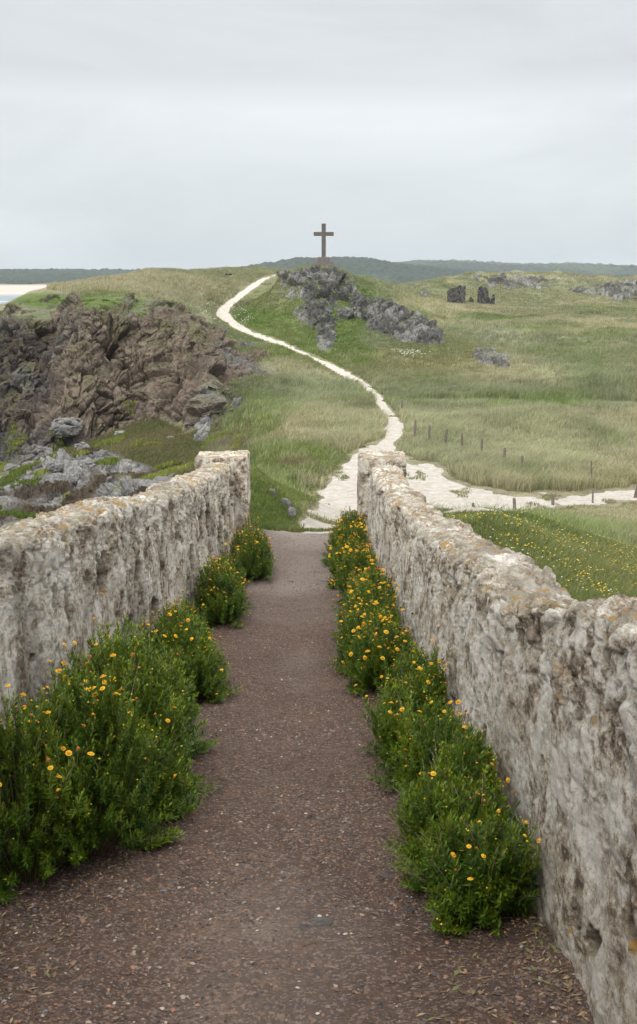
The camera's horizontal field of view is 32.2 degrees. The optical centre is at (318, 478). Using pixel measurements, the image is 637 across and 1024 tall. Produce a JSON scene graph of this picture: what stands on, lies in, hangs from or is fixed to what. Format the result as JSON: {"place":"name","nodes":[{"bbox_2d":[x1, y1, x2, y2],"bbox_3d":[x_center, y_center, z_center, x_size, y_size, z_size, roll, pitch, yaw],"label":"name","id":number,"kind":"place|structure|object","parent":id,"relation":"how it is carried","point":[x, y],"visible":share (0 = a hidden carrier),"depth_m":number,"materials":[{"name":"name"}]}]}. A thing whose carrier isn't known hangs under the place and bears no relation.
{"place":"outdoors","nodes":[
{"label":"outdoors","id":0,"kind":"place"},
{"bbox_2d":[0,294,22,303],"bbox_3d":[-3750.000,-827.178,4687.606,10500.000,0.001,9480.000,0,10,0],"label":"sea","id":1,"kind":"structure","parent":0,"point":[4,298],"depth_m":1027.84,"materials":[{"name":"liquid"}]},
{"bbox_2d":[0,284,47,293],"bbox_3d":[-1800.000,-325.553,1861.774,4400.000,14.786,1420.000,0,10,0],"label":"beach","id":2,"kind":"structure","parent":0,"point":[15,288],"depth_m":1706.41,"materials":[{"name":"beige sand"}]},
{"bbox_2d":[0,268,194,283],"bbox_3d":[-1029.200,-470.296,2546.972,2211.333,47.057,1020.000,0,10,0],"label":"pine forest","id":3,"kind":"object","parent":2,"relation":"on","point":[28,276],"visible":0.29,"depth_m":2311.30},
{"bbox_2d":[0,447,181,527],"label":"rocky shore","id":4,"kind":"structure","parent":0,"point":[52,491],"depth_m":66.78,"materials":[{"name":"grey stone"}]},
{"bbox_2d":[23,476,34,485],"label":"boulder","id":5,"kind":"object","parent":4,"relation":"on","point":[27,477],"visible":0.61,"depth_m":68.67,"materials":[{"name":"grey stone"}]},
{"bbox_2d":[46,461,63,472],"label":"boulder","id":6,"kind":"object","parent":4,"relation":"on","point":[55,466],"visible":0.98,"depth_m":71.45,"materials":[{"name":"grey stone"}]},
{"bbox_2d":[49,417,82,437],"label":"boulder","id":7,"kind":"object","parent":4,"relation":"on","point":[65,427],"visible":1,"depth_m":85.65,"materials":[{"name":"grey stone"}]},
{"bbox_2d":[69,477,78,484],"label":"boulder","id":8,"kind":"object","parent":4,"relation":"on","point":[74,480],"visible":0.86,"depth_m":68.21,"materials":[{"name":"grey stone"}]},
{"bbox_2d":[74,442,89,449],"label":"boulder","id":9,"kind":"object","parent":4,"relation":"on","point":[81,445],"visible":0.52,"depth_m":81.54,"materials":[{"name":"grey stone"}]},
{"bbox_2d":[80,461,95,468],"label":"boulder","id":10,"kind":"object","parent":4,"relation":"on","point":[87,464],"visible":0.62,"depth_m":70.47,"materials":[{"name":"grey stone"}]},
{"bbox_2d":[96,450,108,458],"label":"boulder","id":11,"kind":"object","parent":4,"relation":"on","point":[102,453],"visible":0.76,"depth_m":74.40,"materials":[{"name":"grey stone"}]},
{"bbox_2d":[0,399,243,518],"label":"shore plants","id":12,"kind":"object","parent":4,"relation":"on","point":[15,472],"visible":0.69,"depth_m":71.66,"materials":[{"name":"green plant"}]},
{"bbox_2d":[0,289,276,465],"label":"headland","id":13,"kind":"structure","parent":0,"point":[92,362],"depth_m":92.61,"materials":[{"name":"stone"}]},
{"bbox_2d":[193,415,222,441],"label":"rock outcrop","id":14,"kind":"object","parent":13,"relation":"on","point":[204,424],"visible":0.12,"depth_m":77.95,"materials":[{"name":"grey stone"}]},
{"bbox_2d":[205,373,244,414],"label":"rock outcrop","id":15,"kind":"object","parent":13,"relation":"on","point":[236,402],"visible":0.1,"depth_m":82.92,"materials":[{"name":"grey stone"}]},
{"bbox_2d":[0,528,594,1023],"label":"gravel path","id":16,"kind":"structure","parent":0,"point":[344,970],"depth_m":4.24,"materials":[{"name":"brown gravel"}]},
{"bbox_2d":[0,611,219,904],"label":"samphire bush","id":17,"kind":"object","parent":16,"relation":"on","point":[93,759],"visible":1,"depth_m":4.65,"materials":[{"name":"green plant"}]},
{"bbox_2d":[140,590,243,703],"bbox_3d":[-0.941,1.243,8.429,0.807,0.866,1.795,0,10,0],"label":"samphire bush","id":18,"kind":"object","parent":16,"relation":"on","point":[187,635],"visible":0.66,"depth_m":8.00,"materials":[{"name":"green plant"}]},
{"bbox_2d":[192,543,254,627],"bbox_3d":[-1.004,1.121,11.946,0.656,0.959,2.473,0,10,0],"label":"samphire bush","id":19,"kind":"object","parent":16,"relation":"on","point":[221,592],"visible":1,"depth_m":11.17,"materials":[{"name":"green plant"}]},
{"bbox_2d":[227,512,275,580],"bbox_3d":[-0.930,0.960,15.172,0.757,0.863,2.451,0,10,0],"label":"samphire bush","id":20,"kind":"object","parent":16,"relation":"on","point":[253,546],"visible":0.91,"depth_m":14.55,"materials":[{"name":"green plant"}]},
{"bbox_2d":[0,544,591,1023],"bbox_3d":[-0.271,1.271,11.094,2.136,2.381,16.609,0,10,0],"label":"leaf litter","id":21,"kind":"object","parent":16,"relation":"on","point":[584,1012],"visible":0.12,"depth_m":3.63,"materials":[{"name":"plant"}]},
{"bbox_2d":[300,924,310,930],"bbox_3d":[-0.046,1.612,3.969,0.043,0.013,0.050,0,10,0],"label":"path stone","id":22,"kind":"object","parent":16,"relation":"on","point":[304,927],"visible":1,"depth_m":3.96,"materials":[{"name":"grey stone"}]},
{"bbox_2d":[309,917,331,925],"bbox_3d":[0.008,1.619,4.024,0.084,0.020,0.060,0,10,0],"label":"path stone","id":23,"kind":"object","parent":16,"relation":"on","point":[318,921],"visible":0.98,"depth_m":4.02,"materials":[{"name":"grey stone"}]},
{"bbox_2d":[318,506,371,564],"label":"samphire bush","id":24,"kind":"object","parent":16,"relation":"on","point":[347,527],"visible":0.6,"depth_m":15.93,"materials":[{"name":"green plant"}]},
{"bbox_2d":[324,532,380,604],"bbox_3d":[0.415,1.047,13.699,0.717,0.985,2.982,0,10,0],"label":"samphire bush","id":25,"kind":"object","parent":16,"relation":"on","point":[344,563],"visible":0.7,"depth_m":13.13,"materials":[{"name":"green plant"}]},
{"bbox_2d":[329,555,402,644],"bbox_3d":[0.443,1.191,10.649,0.718,0.907,2.618,0,10,0],"label":"samphire bush","id":26,"kind":"object","parent":16,"relation":"on","point":[362,583],"visible":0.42,"depth_m":10.31,"materials":[{"name":"green plant"}]},
{"bbox_2d":[326,585,419,694],"bbox_3d":[0.406,1.268,8.687,0.721,0.864,2.096,0,10,0],"label":"samphire bush","id":27,"kind":"object","parent":16,"relation":"on","point":[373,639],"visible":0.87,"depth_m":8.17,"materials":[{"name":"green plant"}]},
{"bbox_2d":[408,906,415,911],"bbox_3d":[0.351,1.619,4.156,0.026,0.010,0.043,8,13,39],"label":"path stone","id":28,"kind":"object","parent":16,"relation":"on","point":[411,908],"visible":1,"depth_m":4.15,"materials":[{"name":"grey stone"}]},
{"bbox_2d":[357,632,468,794],"bbox_3d":[0.490,1.351,6.174,0.561,0.869,2.444,0,10,0],"label":"samphire bush","id":29,"kind":"object","parent":16,"relation":"on","point":[413,718],"visible":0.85,"depth_m":5.86,"materials":[{"name":"green plant"}]},
{"bbox_2d":[381,723,543,938],"bbox_3d":[0.526,1.377,4.551,0.535,0.696,1.696,0,10,0],"label":"samphire bush","id":30,"kind":"object","parent":16,"relation":"on","point":[468,847],"visible":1,"depth_m":4.04,"materials":[{"name":"green plant"}]},
{"bbox_2d":[0,269,636,524],"bbox_3d":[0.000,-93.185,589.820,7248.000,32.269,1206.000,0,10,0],"label":"ground","id":31,"kind":"structure","parent":0,"point":[262,288],"depth_m":142.01,"materials":[{"name":"green plant"}]},
{"bbox_2d":[3,463,19,470],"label":"boulder","id":32,"kind":"object","parent":31,"relation":"on","point":[9,466],"visible":0.41,"depth_m":82.79,"materials":[{"name":"grey stone"}]},
{"bbox_2d":[36,446,52,457],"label":"boulder","id":33,"kind":"object","parent":31,"relation":"on","point":[40,450],"visible":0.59,"depth_m":84.32,"materials":[{"name":"grey stone"}]},
{"bbox_2d":[0,450,250,737],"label":"stone wall","id":34,"kind":"structure","parent":31,"relation":"on","point":[69,573],"depth_m":7.46,"materials":[{"name":"grey stone"}]},
{"bbox_2d":[38,403,254,476],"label":"cove grass","id":35,"kind":"structure","parent":31,"relation":"on","point":[174,447],"depth_m":75.10,"materials":[{"name":"green plant"}]},
{"bbox_2d":[114,431,125,434],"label":"boulder","id":36,"kind":"object","parent":35,"relation":"on","point":[118,432],"visible":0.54,"depth_m":84.31,"materials":[{"name":"grey stone"}]},
{"bbox_2d":[46,265,311,312],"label":"marram grass","id":37,"kind":"structure","parent":31,"relation":"on","point":[146,282],"depth_m":147.78,"materials":[{"name":"plant"}]},
{"bbox_2d":[280,498,291,507],"bbox_3d":[-0.696,0.534,22.584,0.313,0.294,0.214,3,11,18],"label":"jagged stone","id":38,"kind":"object","parent":31,"relation":"on","point":[287,502],"visible":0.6,"depth_m":22.48,"materials":[{"name":"grey stone"}]},
{"bbox_2d":[287,507,296,516],"bbox_3d":[-0.552,0.715,22.497,0.187,0.302,0.295,4,11,22],"label":"jagged stone","id":39,"kind":"object","parent":31,"relation":"on","point":[292,510],"visible":0.69,"depth_m":22.39,"materials":[{"name":"grey stone"}]},
{"bbox_2d":[250,434,366,530],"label":"short turf","id":40,"kind":"structure","parent":31,"relation":"on","point":[266,519],"depth_m":22.34,"materials":[{"name":"green plant"}]},
{"bbox_2d":[268,488,275,496],"bbox_3d":[-0.948,0.298,22.456,0.170,0.228,0.230,0,10,0],"label":"jagged stone","id":41,"kind":"object","parent":40,"relation":"on","point":[273,490],"visible":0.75,"depth_m":22.38,"materials":[{"name":"grey stone"}]},
{"bbox_2d":[194,297,429,356],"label":"umbel flowers","id":42,"kind":"object","parent":31,"relation":"on","point":[252,318],"visible":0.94,"depth_m":152.63,"materials":[{"name":"white plant"}]},
{"bbox_2d":[317,336,333,352],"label":"rock outcrop","id":43,"kind":"object","parent":31,"relation":"on","point":[324,343],"visible":0.12,"depth_m":131.30,"materials":[{"name":"grey stone"}]},
{"bbox_2d":[209,268,510,479],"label":"hill grass","id":44,"kind":"structure","parent":31,"relation":"on","point":[462,348],"depth_m":120.37,"materials":[{"name":"green plant"}]},
{"bbox_2d":[274,264,445,345],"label":"rock outcrop","id":45,"kind":"object","parent":31,"relation":"on","point":[385,313],"visible":0.49,"depth_m":146.92,"materials":[{"name":"grey stone"}]},
{"bbox_2d":[314,224,333,267],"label":"memorial cross","id":46,"kind":"object","parent":45,"relation":"on","point":[323,260],"visible":0.88,"depth_m":157.60,"materials":[{"name":"stone"}]},
{"bbox_2d":[414,420,416,436],"bbox_3d":[5.323,-2.598,60.855,0.130,1.334,0.174,5,11,24],"label":"fence post","id":47,"kind":"object","parent":31,"relation":"on","point":[415,423],"visible":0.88,"depth_m":60.79,"materials":[{"name":"wood"}]},
{"bbox_2d":[204,264,636,546],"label":"marram grass","id":48,"kind":"structure","parent":31,"relation":"on","point":[599,433],"depth_m":73.47,"materials":[{"name":"green plant"}]},
{"bbox_2d":[419,291,429,297],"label":"rock outcrop","id":49,"kind":"object","parent":31,"relation":"on","point":[425,293],"visible":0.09,"depth_m":329.87,"materials":[{"name":"grey stone"}]},
{"bbox_2d":[428,424,430,438],"bbox_3d":[6.009,-2.303,59.971,0.123,1.326,0.156,-4,11,-21],"label":"fence post","id":50,"kind":"object","parent":31,"relation":"on","point":[429,430],"visible":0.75,"depth_m":59.88,"materials":[{"name":"wood"}]},
{"bbox_2d":[444,429,447,442],"bbox_3d":[6.821,-2.090,59.414,0.124,1.242,0.317,-8,13,-38],"label":"fence post","id":51,"kind":"object","parent":31,"relation":"on","point":[445,438],"visible":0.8,"depth_m":59.29,"materials":[{"name":"wood"}]},
{"bbox_2d":[447,285,465,303],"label":"ruined wall","id":52,"kind":"structure","parent":31,"relation":"on","point":[457,295],"depth_m":309.56,"materials":[{"name":"stone"}]},
{"bbox_2d":[279,345,636,527],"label":"verge grass","id":53,"kind":"structure","parent":31,"relation":"on","point":[326,520],"depth_m":47.74,"materials":[{"name":"green plant"}]},
{"bbox_2d":[477,286,494,304],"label":"ruined wall","id":54,"kind":"structure","parent":31,"relation":"on","point":[483,296],"depth_m":312.46,"materials":[{"name":"stone"}]},
{"bbox_2d":[472,347,511,367],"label":"rock outcrop","id":55,"kind":"object","parent":31,"relation":"on","point":[481,354],"visible":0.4,"depth_m":118.75,"materials":[{"name":"grey stone"}]},
{"bbox_2d":[357,450,636,1023],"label":"stone wall","id":56,"kind":"structure","parent":31,"relation":"on","point":[541,671],"depth_m":4.11,"materials":[{"name":"grey stone"}]},
{"bbox_2d":[503,447,505,460],"bbox_3d":[8.999,-0.857,53.649,0.138,1.340,0.256,5,12,28],"label":"fence post","id":57,"kind":"object","parent":31,"relation":"on","point":[504,452],"visible":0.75,"depth_m":53.59,"materials":[{"name":"grey wood"}]},
{"bbox_2d":[459,271,556,289],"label":"rock outcrop","id":58,"kind":"object","parent":31,"relation":"on","point":[533,281],"visible":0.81,"depth_m":364.53,"materials":[{"name":"grey stone"}]},
{"bbox_2d":[393,271,636,322],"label":"dune grass","id":59,"kind":"structure","parent":31,"relation":"on","point":[592,309],"depth_m":331.28,"materials":[{"name":"green plant"}]},
{"bbox_2d":[441,507,636,601],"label":"bank grass","id":60,"kind":"structure","parent":31,"relation":"on","point":[494,526],"depth_m":17.67,"materials":[{"name":"green plant"}]},
{"bbox_2d":[446,510,636,595],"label":"wild flowers","id":61,"kind":"object","parent":31,"relation":"on","point":[562,544],"visible":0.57,"depth_m":18.48,"materials":[{"name":"yellow plant"}]},
{"bbox_2d":[551,494,554,504],"bbox_3d":[9.652,0.981,45.525,0.145,0.712,0.156,-6,12,-32],"label":"fence post","id":62,"kind":"object","parent":31,"relation":"on","point":[552,499],"visible":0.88,"depth_m":45.47,"materials":[{"name":"wood"}]},
{"bbox_2d":[568,279,636,300],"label":"rock outcrop","id":63,"kind":"object","parent":31,"relation":"on","point":[617,290],"visible":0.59,"depth_m":349.41,"materials":[{"name":"grey stone"}]},
{"bbox_2d":[0,0,636,269],"label":"sky","id":64,"kind":"structure","parent":0,"point":[135,134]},
{"bbox_2d":[216,275,636,533],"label":"white path","id":65,"kind":"structure","parent":0,"point":[434,485],"depth_m":48.67,"materials":[{"name":"beige sand"}]},
{"bbox_2d":[269,523,332,532],"bbox_3d":[-0.054,0.933,20.274,1.802,0.287,0.950,0,10,0],"label":"grass fringe","id":66,"kind":"object","parent":65,"relation":"on","point":[303,529],"depth_m":20.03,"materials":[{"name":"green plant"}]},
{"bbox_2d":[242,256,633,283],"bbox_3d":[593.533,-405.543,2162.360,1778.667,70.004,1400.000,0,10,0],"label":"wooded hillside","id":67,"kind":"structure","parent":0,"point":[388,271],"depth_m":2113.84,"materials":[{"name":"green plant"}]},
{"bbox_2d":[396,259,636,274],"bbox_3d":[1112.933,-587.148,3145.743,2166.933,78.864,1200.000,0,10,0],"label":"wooded hillside","id":68,"kind":"structure","parent":0,"point":[592,269],"depth_m":3130.41,"materials":[{"name":"plant"}]}
]}

